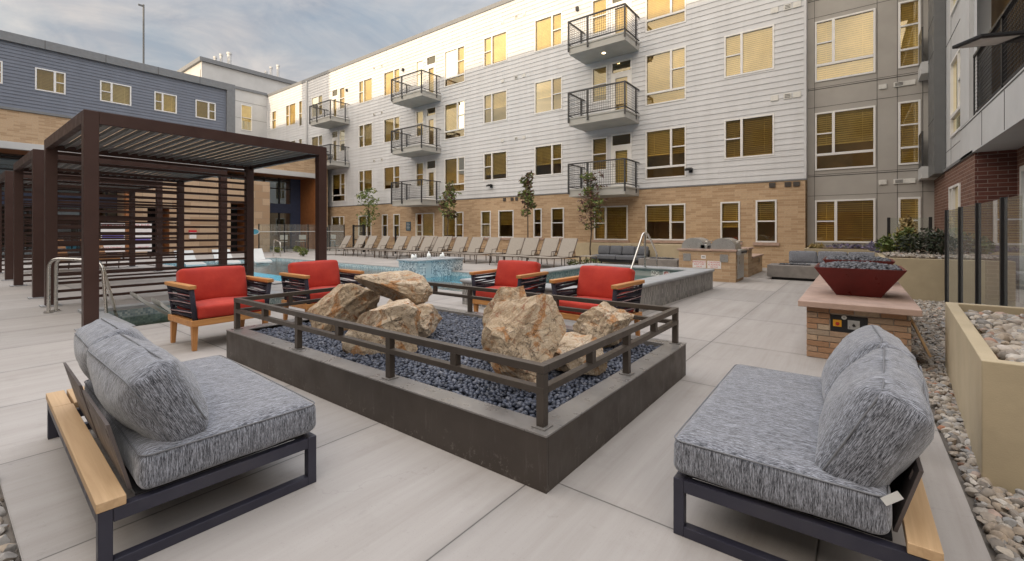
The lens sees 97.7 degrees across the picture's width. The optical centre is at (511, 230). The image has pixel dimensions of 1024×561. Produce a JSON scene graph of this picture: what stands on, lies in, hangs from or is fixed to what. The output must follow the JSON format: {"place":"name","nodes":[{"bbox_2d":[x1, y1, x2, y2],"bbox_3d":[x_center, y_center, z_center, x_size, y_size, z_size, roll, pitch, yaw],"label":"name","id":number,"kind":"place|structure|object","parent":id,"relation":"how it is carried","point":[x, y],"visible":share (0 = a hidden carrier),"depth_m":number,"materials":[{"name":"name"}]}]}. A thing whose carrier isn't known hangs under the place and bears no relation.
{"place":"outdoors","nodes":[
{"label":"outdoors","id":0,"kind":"place"},
{"bbox_2d":[0,497,17,560],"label":"gravel","id":1,"kind":"structure","parent":0,"point":[7,549],"depth_m":1.90,"materials":[{"name":"grey gravel"}]},
{"bbox_2d":[177,52,296,137],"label":"building","id":2,"kind":"structure","parent":0,"point":[253,88],"depth_m":40.50,"materials":[{"name":"white paint"}]},
{"bbox_2d":[207,260,468,291],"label":"pool water","id":3,"kind":"structure","parent":0,"point":[275,267],"depth_m":16.36,"materials":[{"name":"teal liquid"}]},
{"bbox_2d":[0,249,1023,560],"bbox_3d":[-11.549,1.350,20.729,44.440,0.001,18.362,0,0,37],"label":"deck paving","id":4,"kind":"structure","parent":0,"point":[376,491],"depth_m":2.37,"materials":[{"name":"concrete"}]},
{"bbox_2d":[51,257,107,312],"bbox_3d":[-7.122,0.923,7.397,1.165,0.958,0.119,0,0,11],"label":"pool handrail","id":5,"kind":"object","parent":4,"relation":"on","point":[101,265],"visible":0.75,"depth_m":7.38,"materials":[{"name":"silver metal"}]},
{"bbox_2d":[43,257,118,317],"bbox_3d":[-7.145,1.049,7.444,1.055,1.212,0.139,0,0,-14],"label":"pool handrail","id":6,"kind":"object","parent":4,"relation":"on","point":[48,303],"visible":0.66,"depth_m":7.34,"materials":[{"name":"silver metal"}]},
{"bbox_2d":[0,171,163,280],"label":"louvred pergola","id":7,"kind":"object","parent":4,"relation":"on","point":[6,178],"visible":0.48,"depth_m":14.30,"materials":[{"name":"brown metal"}]},
{"bbox_2d":[9,149,226,298],"bbox_3d":[-9.765,-0.137,11.258,3.480,2.967,3.580,0,0,37],"label":"louvred pergola","id":8,"kind":"object","parent":4,"relation":"on","point":[32,160],"visible":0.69,"depth_m":11.08,"materials":[{"name":"brown metal"}]},
{"bbox_2d":[123,304,169,326],"bbox_3d":[-5.300,1.801,7.878,1.900,0.898,2.550,0,0,37],"label":"plunge basin","id":9,"kind":"object","parent":4,"relation":"in","point":[141,324],"visible":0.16,"depth_m":7.98,"materials":[{"name":"grey paint"}]},
{"bbox_2d":[108,295,282,324],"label":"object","id":10,"kind":"object","parent":9,"relation":"attached to","point":[133,316],"visible":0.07,"depth_m":7.87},
{"bbox_2d":[0,30,331,257],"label":"clubhouse building","id":11,"kind":"structure","parent":4,"relation":"on","point":[48,88],"depth_m":23.68,"materials":[{"name":"blue stone"}]},
{"bbox_2d":[35,67,65,94],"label":"window","id":12,"kind":"structure","parent":11,"relation":"in","point":[54,73],"depth_m":21.80,"materials":[{"name":"white plastic"}]},
{"bbox_2d":[100,80,130,105],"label":"window","id":13,"kind":"structure","parent":11,"relation":"in","point":[111,92],"depth_m":23.67,"materials":[{"name":"glass"}]},
{"bbox_2d":[154,91,176,113],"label":"window","id":14,"kind":"structure","parent":11,"relation":"in","point":[161,100],"depth_m":25.41,"materials":[{"name":"white plastic"}]},
{"bbox_2d":[195,99,215,120],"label":"window","id":15,"kind":"structure","parent":11,"relation":"in","point":[213,109],"depth_m":27.01,"materials":[{"name":"white plastic"}]},
{"bbox_2d":[46,318,315,560],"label":"lounge sofa","id":16,"kind":"object","parent":4,"relation":"on","point":[156,417],"visible":1,"depth_m":2.06,"materials":[{"name":"grey fabric"}]},
{"bbox_2d":[78,290,283,326],"bbox_3d":[-5.399,1.323,7.954,2.150,0.046,3.050,0,0,37],"label":"plunge coping","id":17,"kind":"object","parent":4,"relation":"on","point":[102,314],"visible":0.41,"depth_m":7.59,"materials":[{"name":"grey concrete"}]},
{"bbox_2d":[39,109,326,331],"bbox_3d":[-5.988,-0.137,8.361,3.480,2.967,3.580,0,0,37],"label":"louvred pergola","id":18,"kind":"object","parent":4,"relation":"on","point":[88,126],"visible":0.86,"depth_m":8.28,"materials":[{"name":"brown metal"}]},
{"bbox_2d":[117,171,269,254],"bbox_3d":[-18.948,-0.850,26.709,3.620,4.440,7.080,0,0,37],"label":"stone portal","id":19,"kind":"object","parent":4,"relation":"on","point":[262,204],"visible":0.38,"depth_m":25.81,"materials":[{"name":"beige stone"}]},
{"bbox_2d":[164,265,273,350],"bbox_3d":[-3.583,0.902,5.508,0.730,0.896,0.930,0,0,35],"label":"rope armchair","id":20,"kind":"object","parent":4,"relation":"on","point":[203,296],"visible":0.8,"depth_m":5.37,"materials":[{"name":"red fabric"}]},
{"bbox_2d":[258,224,344,251],"bbox_3d":[-12.989,0.475,27.922,1.450,1.750,4.750,0,0,37],"label":"glass fence","id":21,"kind":"object","parent":4,"relation":"on","point":[337,234],"visible":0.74,"depth_m":29.66,"materials":[{"name":"clear glass"}]},
{"bbox_2d":[146,257,488,293],"bbox_3d":[-6.497,1.331,15.034,17.030,0.031,5.490,0,0,37],"label":"pool coping","id":22,"kind":"object","parent":4,"relation":"on","point":[439,290],"visible":0.24,"depth_m":16.84,"materials":[{"name":"concrete"}]},
{"bbox_2d":[279,260,363,319],"bbox_3d":[-2.803,0.900,6.624,0.730,0.900,0.930,0,0,37],"label":"rope armchair","id":23,"kind":"object","parent":4,"relation":"on","point":[309,275],"visible":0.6,"depth_m":6.57,"materials":[{"name":"red fabric"}]},
{"bbox_2d":[356,188,379,250],"bbox_3d":[-9.316,-0.698,28.950,1.565,4.100,1.415,0,0,-10],"label":"young tree","id":24,"kind":"object","parent":4,"relation":"on","point":[370,202],"visible":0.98,"depth_m":28.78,"materials":[{"name":"green plant"}]},
{"bbox_2d":[437,180,461,255],"bbox_3d":[-3.335,-0.680,24.109,1.448,4.062,1.267,0,0,37],"label":"young tree","id":25,"kind":"object","parent":4,"relation":"on","point":[449,197],"visible":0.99,"depth_m":24.02,"materials":[{"name":"green plant"}]},
{"bbox_2d":[226,282,685,493],"bbox_3d":[-0.703,1.033,4.465,4.048,0.634,2.388,0,0,37],"label":"boulder planter","id":26,"kind":"object","parent":4,"relation":"on","point":[544,451],"visible":0.68,"depth_m":3.01,"materials":[{"name":"grey concrete"}]},
{"bbox_2d":[307,283,379,331],"bbox_3d":[-1.837,0.890,4.950,0.780,0.580,0.550,-28,6,7],"label":"boulder","id":27,"kind":"object","parent":26,"relation":"on","point":[351,302],"visible":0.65,"depth_m":4.81,"materials":[{"name":"stone"}]},
{"bbox_2d":[341,298,420,358],"bbox_3d":[-1.146,0.900,4.093,0.800,0.500,0.520,-14,11,13],"label":"boulder","id":28,"kind":"object","parent":26,"relation":"on","point":[402,316],"visible":0.71,"depth_m":3.90,"materials":[{"name":"stone"}]},
{"bbox_2d":[253,311,659,417],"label":"pebbles","id":29,"kind":"object","parent":26,"relation":"in","point":[453,328],"visible":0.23,"depth_m":3.55,"materials":[{"name":"grey gravel"}]},
{"bbox_2d":[416,303,441,337],"bbox_3d":[-0.943,0.904,4.558,0.407,0.328,0.342,0,0,5],"label":"boulder","id":30,"kind":"object","parent":29,"relation":"on","point":[430,318],"visible":0.62,"depth_m":4.46,"materials":[{"name":"stone"}]},
{"bbox_2d":[354,270,432,304],"bbox_3d":[-1.230,0.617,4.662,0.696,0.379,0.503,0,0,20],"label":"boulder","id":31,"kind":"object","parent":30,"relation":"on","point":[414,288],"visible":0.94,"depth_m":4.57,"materials":[{"name":"stone"}]},
{"bbox_2d":[553,332,607,375],"bbox_3d":[0.457,0.956,3.458,0.455,0.328,0.458,0,0,-20],"label":"boulder","id":32,"kind":"object","parent":29,"relation":"on","point":[569,341],"visible":0.41,"depth_m":3.33,"materials":[{"name":"stone"}]},
{"bbox_2d":[482,285,526,363],"bbox_3d":[-0.055,0.813,3.668,0.385,0.729,0.352,0,0,-7],"label":"boulder","id":33,"kind":"object","parent":26,"relation":"on","point":[506,293],"visible":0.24,"depth_m":3.65,"materials":[{"name":"stone"}]},
{"bbox_2d":[481,293,565,392],"bbox_3d":[0.045,0.795,3.169,0.446,0.718,0.531,0,0,-34],"label":"boulder","id":34,"kind":"object","parent":26,"relation":"on","point":[532,328],"visible":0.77,"depth_m":3.05,"materials":[{"name":"stone"}]},
{"bbox_2d":[573,301,633,347],"bbox_3d":[0.861,0.890,4.179,0.560,0.460,0.440,-8,-4,-2],"label":"boulder","id":35,"kind":"object","parent":26,"relation":"on","point":[602,319],"visible":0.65,"depth_m":4.05,"materials":[{"name":"stone"}]},
{"bbox_2d":[0,420,991,560],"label":"deck edge","id":36,"kind":"object","parent":4,"relation":"on","point":[12,526],"visible":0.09,"depth_m":2.10,"materials":[{"name":"concrete"}]},
{"bbox_2d":[488,237,526,264],"bbox_3d":[-0.132,0.821,18.068,0.744,1.061,1.855,0,0,34],"label":"sun lounger","id":37,"kind":"object","parent":4,"relation":"on","point":[515,244],"visible":0.76,"depth_m":18.43,"materials":[{"name":"beige fabric"}]},
{"bbox_2d":[469,260,548,311],"bbox_3d":[-0.043,0.901,6.631,0.930,0.898,0.730,0,0,36],"label":"rope armchair","id":38,"kind":"object","parent":4,"relation":"on","point":[529,276],"visible":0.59,"depth_m":6.64,"materials":[{"name":"red fabric"}]},
{"bbox_2d":[501,238,541,263],"bbox_3d":[0.429,0.821,17.564,0.744,1.061,1.855,0,0,36],"label":"sun lounger","id":39,"kind":"object","parent":4,"relation":"on","point":[529,246],"visible":0.77,"depth_m":17.89,"materials":[{"name":"beige fabric"}]},
{"bbox_2d":[517,171,536,259],"bbox_3d":[0.747,-0.710,20.894,0.995,4.120,0.987,0,0,37],"label":"young tree","id":40,"kind":"object","parent":4,"relation":"on","point":[528,201],"visible":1,"depth_m":20.79,"materials":[{"name":"green plant"}]},
{"bbox_2d":[267,0,806,267],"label":"apartment building","id":41,"kind":"structure","parent":4,"relation":"on","point":[677,121],"depth_m":20.98,"materials":[{"name":"white"}]},
{"bbox_2d":[416,213,433,236],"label":"window","id":42,"kind":"structure","parent":41,"relation":"in","point":[419,216],"depth_m":27.49,"materials":[{"name":"beige glass"}]},
{"bbox_2d":[443,212,463,238],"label":"window","id":43,"kind":"structure","parent":41,"relation":"in","point":[460,214],"depth_m":25.74,"materials":[{"name":"white plastic"}]},
{"bbox_2d":[444,156,464,192],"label":"window","id":44,"kind":"structure","parent":41,"relation":"in","point":[460,164],"depth_m":25.86,"materials":[{"name":"white plastic"}]},
{"bbox_2d":[444,100,464,139],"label":"window","id":45,"kind":"structure","parent":41,"relation":"in","point":[459,114],"depth_m":25.95,"materials":[{"name":"white plastic"}]},
{"bbox_2d":[444,45,464,87],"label":"window","id":46,"kind":"structure","parent":41,"relation":"in","point":[452,58],"depth_m":25.89,"materials":[{"name":"white plastic"}]},
{"bbox_2d":[483,150,506,180],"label":"window","id":47,"kind":"structure","parent":41,"relation":"in","point":[491,163],"depth_m":24.10,"materials":[{"name":"white plastic"}]},
{"bbox_2d":[483,89,506,123],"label":"window","id":48,"kind":"structure","parent":41,"relation":"in","point":[490,107],"depth_m":24.10,"materials":[{"name":"white plastic"}]},
{"bbox_2d":[483,30,506,67],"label":"window","id":49,"kind":"structure","parent":41,"relation":"in","point":[498,44],"depth_m":24.10,"materials":[{"name":"yellow glass"}]},
{"bbox_2d":[534,143,561,175],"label":"window","id":50,"kind":"structure","parent":41,"relation":"in","point":[552,154],"depth_m":22.04,"materials":[{"name":"white plastic"}]},
{"bbox_2d":[534,76,561,114],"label":"window","id":51,"kind":"structure","parent":41,"relation":"in","point":[559,81],"depth_m":22.03,"materials":[{"name":"white plastic"}]},
{"bbox_2d":[534,11,561,52],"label":"window","id":52,"kind":"structure","parent":41,"relation":"in","point":[558,23],"depth_m":22.05,"materials":[{"name":"white plastic"}]},
{"bbox_2d":[592,136,607,170],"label":"window","id":53,"kind":"structure","parent":41,"relation":"in","point":[605,148],"depth_m":20.38,"materials":[{"name":"white plastic"}]},
{"bbox_2d":[592,65,607,102],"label":"window","id":54,"kind":"structure","parent":41,"relation":"in","point":[605,75],"depth_m":20.37,"materials":[{"name":"white plastic"}]},
{"bbox_2d":[592,0,607,34],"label":"window","id":55,"kind":"structure","parent":41,"relation":"in","point":[603,6],"depth_m":20.39,"materials":[{"name":"yellow glass"}]},
{"bbox_2d":[592,205,629,242],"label":"window","id":56,"kind":"structure","parent":41,"relation":"in","point":[604,238],"depth_m":19.95,"materials":[{"name":"white plastic"}]},
{"bbox_2d":[611,132,631,186],"bbox_3d":[4.822,-3.055,19.661,0.960,2.410,0.190,0,0,37],"label":"balcony door","id":57,"kind":"structure","parent":41,"relation":"in","point":[627,147],"depth_m":19.72,"materials":[{"name":"white plastic"}]},
{"bbox_2d":[611,58,631,110],"bbox_3d":[4.822,-6.205,19.661,0.960,2.510,0.190,0,0,37],"label":"balcony door","id":58,"kind":"structure","parent":41,"relation":"in","point":[627,74],"depth_m":19.72,"materials":[{"name":"white plastic"}]},
{"bbox_2d":[611,0,631,34],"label":"balcony door","id":59,"kind":"structure","parent":41,"relation":"in","point":[629,2],"depth_m":19.75,"materials":[{"name":"beige glass"}]},
{"bbox_2d":[643,203,685,242],"bbox_3d":[6.320,-0.290,18.468,1.810,1.600,0.200,0,0,37],"label":"window","id":60,"kind":"structure","parent":41,"relation":"in","point":[677,220],"depth_m":18.35,"materials":[{"name":"white plastic"}]},
{"bbox_2d":[645,125,685,179],"bbox_3d":[6.357,-3.185,18.499,1.670,2.050,0.165,0,0,37],"label":"window","id":61,"kind":"structure","parent":41,"relation":"in","point":[672,144],"depth_m":18.51,"materials":[{"name":"white plastic"}]},
{"bbox_2d":[645,46,685,105],"bbox_3d":[6.357,-6.335,18.499,1.670,2.150,0.165,0,0,37],"label":"window","id":62,"kind":"structure","parent":41,"relation":"in","point":[671,80],"depth_m":18.53,"materials":[{"name":"white plastic"}]},
{"bbox_2d":[645,0,685,32],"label":"window","id":63,"kind":"structure","parent":41,"relation":"in","point":[655,19],"depth_m":18.59,"materials":[{"name":"white plastic"}]},
{"bbox_2d":[720,201,741,244],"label":"window","id":64,"kind":"structure","parent":41,"relation":"in","point":[734,222],"depth_m":17.02,"materials":[{"name":"white plastic"}]},
{"bbox_2d":[724,113,773,159],"bbox_3d":[8.797,-3.460,16.628,1.660,1.500,0.165,0,0,37],"label":"window","id":65,"kind":"structure","parent":41,"relation":"in","point":[770,127],"depth_m":16.66,"materials":[{"name":"white plastic"}]},
{"bbox_2d":[724,24,773,77],"bbox_3d":[8.797,-6.610,16.628,1.660,1.600,0.165,0,0,37],"label":"window","id":66,"kind":"structure","parent":41,"relation":"in","point":[742,61],"depth_m":16.67,"materials":[{"name":"white plastic"}]},
{"bbox_2d":[753,199,778,245],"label":"window","id":67,"kind":"structure","parent":41,"relation":"in","point":[772,217],"depth_m":16.24,"materials":[{"name":"white plastic"}]},
{"bbox_2d":[520,238,561,264],"bbox_3d":[1.148,0.821,16.937,0.744,1.061,1.855,0,0,39],"label":"sun lounger","id":68,"kind":"object","parent":4,"relation":"on","point":[549,246],"visible":0.81,"depth_m":17.27,"materials":[{"name":"beige fabric"}]},
{"bbox_2d":[536,238,579,267],"bbox_3d":[1.746,0.821,16.399,0.744,1.061,1.855,0,0,41],"label":"sun lounger","id":69,"kind":"object","parent":4,"relation":"on","point":[567,247],"visible":0.91,"depth_m":16.70,"materials":[{"name":"beige fabric"}]},
{"bbox_2d":[460,263,714,311],"bbox_3d":[1.865,1.270,9.301,3.199,0.760,5.150,0,0,37],"label":"raised spa","id":70,"kind":"object","parent":4,"relation":"on","point":[662,285],"visible":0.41,"depth_m":9.12,"materials":[{"name":"concrete"}]},
{"bbox_2d":[577,171,607,254],"bbox_3d":[3.379,-0.566,18.824,1.326,3.837,1.542,0,0,11],"label":"young tree","id":71,"kind":"object","parent":4,"relation":"on","point":[592,201],"visible":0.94,"depth_m":18.63,"materials":[{"name":"green plant"}]},
{"bbox_2d":[549,265,644,335],"bbox_3d":[1.049,0.901,5.541,0.930,0.897,0.730,0,0,40],"label":"rope armchair","id":72,"kind":"object","parent":4,"relation":"on","point":[611,283],"visible":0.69,"depth_m":5.54,"materials":[{"name":"red fabric"}]},
{"bbox_2d":[592,245,649,262],"bbox_3d":[4.240,0.974,17.604,2.100,0.752,0.823,0,0,37],"label":"outdoor sofa","id":73,"kind":"object","parent":4,"relation":"on","point":[617,253],"visible":0.86,"depth_m":17.53,"materials":[{"name":"grey fabric"}]},
{"bbox_2d":[576,242,681,263],"bbox_3d":[5.240,0.970,18.414,5.300,0.860,1.200,0,0,37],"label":"stucco planter","id":74,"kind":"object","parent":4,"relation":"on","point":[663,250],"visible":0.19,"depth_m":18.07,"materials":[{"name":"beige paint"}]},
{"bbox_2d":[638,257,678,266],"bbox_3d":[5.312,1.164,15.838,1.350,0.372,1.000,0,0,37],"label":"fire table","id":75,"kind":"object","parent":4,"relation":"on","point":[665,262],"visible":0.47,"depth_m":15.39,"materials":[{"name":"grey concrete"}]},
{"bbox_2d":[767,263,819,280],"bbox_3d":[7.842,1.144,12.417,1.230,0.412,0.850,0,0,37],"label":"fire table","id":76,"kind":"object","parent":4,"relation":"on","point":[792,272],"visible":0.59,"depth_m":12.13,"materials":[{"name":"grey concrete"}]},
{"bbox_2d":[673,324,943,560],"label":"lounge sofa","id":77,"kind":"object","parent":4,"relation":"on","point":[843,440],"visible":1,"depth_m":1.78,"materials":[{"name":"grey fabric"}]},
{"bbox_2d":[789,251,874,264],"bbox_3d":[9.077,0.974,12.696,2.150,0.752,0.823,0,0,37],"label":"outdoor sofa","id":78,"kind":"object","parent":4,"relation":"on","point":[807,257],"visible":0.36,"depth_m":13.10,"materials":[{"name":"grey fabric"}]},
{"bbox_2d":[798,275,931,358],"bbox_3d":[4.542,1.046,5.842,1.067,0.607,3.560,0,0,37],"label":"fire counter","id":79,"kind":"object","parent":4,"relation":"on","point":[833,319],"visible":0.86,"depth_m":4.65,"materials":[{"name":"brick"}]},
{"bbox_2d":[814,263,906,297],"bbox_3d":[4.031,0.580,5.214,0.807,0.325,0.807,0,0,37],"label":"fire bowl","id":80,"kind":"object","parent":79,"relation":"on","point":[876,283],"visible":0.96,"depth_m":4.96,"materials":[{"name":"metal"}]},
{"bbox_2d":[819,261,901,269],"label":"lava pebbles","id":81,"kind":"object","parent":80,"relation":"in","point":[858,265],"visible":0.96,"depth_m":5.04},
{"bbox_2d":[807,0,933,246],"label":"panel wing","id":82,"kind":"structure","parent":4,"relation":"on","point":[867,107],"depth_m":14.88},
{"bbox_2d":[815,198,875,242],"bbox_3d":[11.233,-0.320,15.137,1.640,1.460,0.165,0,0,37],"label":"window","id":83,"kind":"structure","parent":82,"relation":"in","point":[825,236],"depth_m":15.16,"materials":[{"name":"white plastic"}]},
{"bbox_2d":[815,105,875,170],"bbox_3d":[11.233,-3.080,15.137,1.640,2.000,0.165,0,0,37],"label":"window","id":84,"kind":"structure","parent":82,"relation":"in","point":[831,123],"depth_m":15.14,"materials":[{"name":"white plastic"}]},
{"bbox_2d":[815,8,875,82],"bbox_3d":[11.233,-6.200,15.137,1.640,2.100,0.165,0,0,37],"label":"window","id":85,"kind":"structure","parent":82,"relation":"in","point":[833,56],"depth_m":15.15,"materials":[{"name":"white plastic"}]},
{"bbox_2d":[898,197,920,243],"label":"window","id":86,"kind":"structure","parent":82,"relation":"in","point":[915,200],"depth_m":14.13,"materials":[{"name":"white plastic"}]},
{"bbox_2d":[898,99,920,164],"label":"window","id":87,"kind":"structure","parent":82,"relation":"in","point":[900,109],"depth_m":14.17,"materials":[{"name":"white plastic"}]},
{"bbox_2d":[898,0,920,68],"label":"window","id":88,"kind":"structure","parent":82,"relation":"in","point":[917,21],"depth_m":14.17,"materials":[{"name":"white plastic"}]},
{"bbox_2d":[804,247,943,300],"bbox_3d":[9.516,0.975,11.889,3.130,0.850,6.950,0,0,37],"label":"stucco planter","id":89,"kind":"object","parent":4,"relation":"on","point":[922,279],"visible":0.21,"depth_m":8.71,"materials":[{"name":"beige paint"}]},
{"bbox_2d":[814,246,943,258],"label":"mulch","id":90,"kind":"object","parent":89,"relation":"on","point":[825,247],"visible":0.18,"depth_m":12.87,"materials":[{"name":"soil"}]},
{"bbox_2d":[874,227,915,252],"bbox_3d":[8.866,0.234,10.345,0.864,0.665,0.626,0,0,37],"label":"perennial plant","id":91,"kind":"object","parent":90,"relation":"on","point":[884,241],"visible":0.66,"depth_m":10.33,"materials":[{"name":"green plant"}]},
{"bbox_2d":[882,251,943,258],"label":"planter stones","id":92,"kind":"object","parent":90,"relation":"on","point":[917,254],"visible":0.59,"depth_m":9.18,"materials":[{"name":"white stone"}]},
{"bbox_2d":[896,226,943,254],"bbox_3d":[8.929,0.228,9.559,1.091,0.661,0.945,0,0,37],"label":"dark shrub","id":93,"kind":"object","parent":90,"relation":"on","point":[932,241],"visible":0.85,"depth_m":9.54,"materials":[{"name":"green plant"}]},
{"bbox_2d":[944,197,1007,305],"bbox_3d":[6.419,0.485,6.167,0.055,1.730,5.375,0,0,37],"label":"glass fence","id":94,"kind":"object","parent":4,"relation":"on","point":[976,253],"visible":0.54,"depth_m":6.15,"materials":[{"name":"clear glass"}]},
{"bbox_2d":[945,302,1023,493],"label":"stucco planter","id":95,"kind":"object","parent":4,"relation":"on","point":[987,384],"visible":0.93,"depth_m":2.41,"materials":[{"name":"beige paint"}]},
{"bbox_2d":[964,310,1023,362],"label":"planter stones","id":96,"kind":"object","parent":95,"relation":"in","point":[1003,335],"visible":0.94,"depth_m":3.33,"materials":[{"name":"beige stone"}]},
{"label":"pool basin","id":97,"kind":"structure","parent":4,"relation":"in","visible":0},
{"bbox_2d":[397,251,464,281],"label":"fountain wall","id":98,"kind":"structure","parent":97,"relation":"in","point":[430,267],"depth_m":14.06,"materials":[{"name":"blue tile"}]},
{"bbox_2d":[677,248,745,282],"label":"grill island","id":99,"kind":"structure","parent":0,"point":[726,265],"depth_m":11.90,"materials":[{"name":"beige brick"}]},
{"bbox_2d":[682,237,712,248],"bbox_3d":[5.255,0.349,12.605,0.715,0.300,0.760,0,0,37],"label":"grill","id":100,"kind":"object","parent":99,"relation":"on","point":[697,243],"visible":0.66,"depth_m":12.32,"materials":[{"name":"metal"}]},
{"bbox_2d":[710,238,746,254],"bbox_3d":[5.882,0.419,12.125,0.775,0.440,0.760,0,0,37],"label":"grill","id":101,"kind":"object","parent":99,"relation":"on","point":[728,243],"visible":0.98,"depth_m":11.86,"materials":[{"name":"metal"}]},
{"bbox_2d":[741,247,763,276],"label":"brick bench island","id":102,"kind":"structure","parent":0,"point":[752,264],"depth_m":13.36,"materials":[{"name":"beige brick"}]},
{"bbox_2d":[911,299,944,344],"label":"gravel","id":103,"kind":"structure","parent":0,"point":[930,322],"depth_m":6.45,"materials":[{"name":"grey gravel"}]},
{"bbox_2d":[911,341,1023,560],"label":"gravel","id":104,"kind":"structure","parent":0,"point":[1003,524],"depth_m":2.42,"materials":[{"name":"grey gravel"}]},
{"bbox_2d":[952,30,1023,48],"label":"area light","id":105,"kind":"object","parent":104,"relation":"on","point":[988,39],"visible":1,"depth_m":3.96,"materials":[{"name":"black metal"}]},
{"bbox_2d":[918,0,1023,303],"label":"brick corner building","id":106,"kind":"structure","parent":0,"point":[975,124],"depth_m":9.25,"materials":[{"name":"red brick"}]},
{"bbox_2d":[948,183,960,209],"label":"window","id":107,"kind":"structure","parent":106,"relation":"in","point":[954,192],"depth_m":10.97,"materials":[{"name":"white plastic"}]},
{"bbox_2d":[950,48,960,137],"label":"window","id":108,"kind":"structure","parent":106,"relation":"in","point":[955,128],"depth_m":11.10,"materials":[{"name":"white plastic"}]},
{"bbox_2d":[1019,165,1023,303],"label":"patio door","id":109,"kind":"structure","parent":106,"relation":"in","point":[1021,169],"depth_m":8.34,"materials":[{"name":"black glass"}]},
{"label":"pool basin","id":110,"kind":"structure","parent":0,"visible":0},
{"bbox_2d":[165,258,488,281],"bbox_3d":[-6.355,1.502,14.952,16.695,0.297,4.792,0,0,37],"label":"pool tile band","id":111,"kind":"object","parent":110,"relation":"attached to","point":[464,275],"visible":0.12,"depth_m":17.46,"materials":[{"name":"tile"}]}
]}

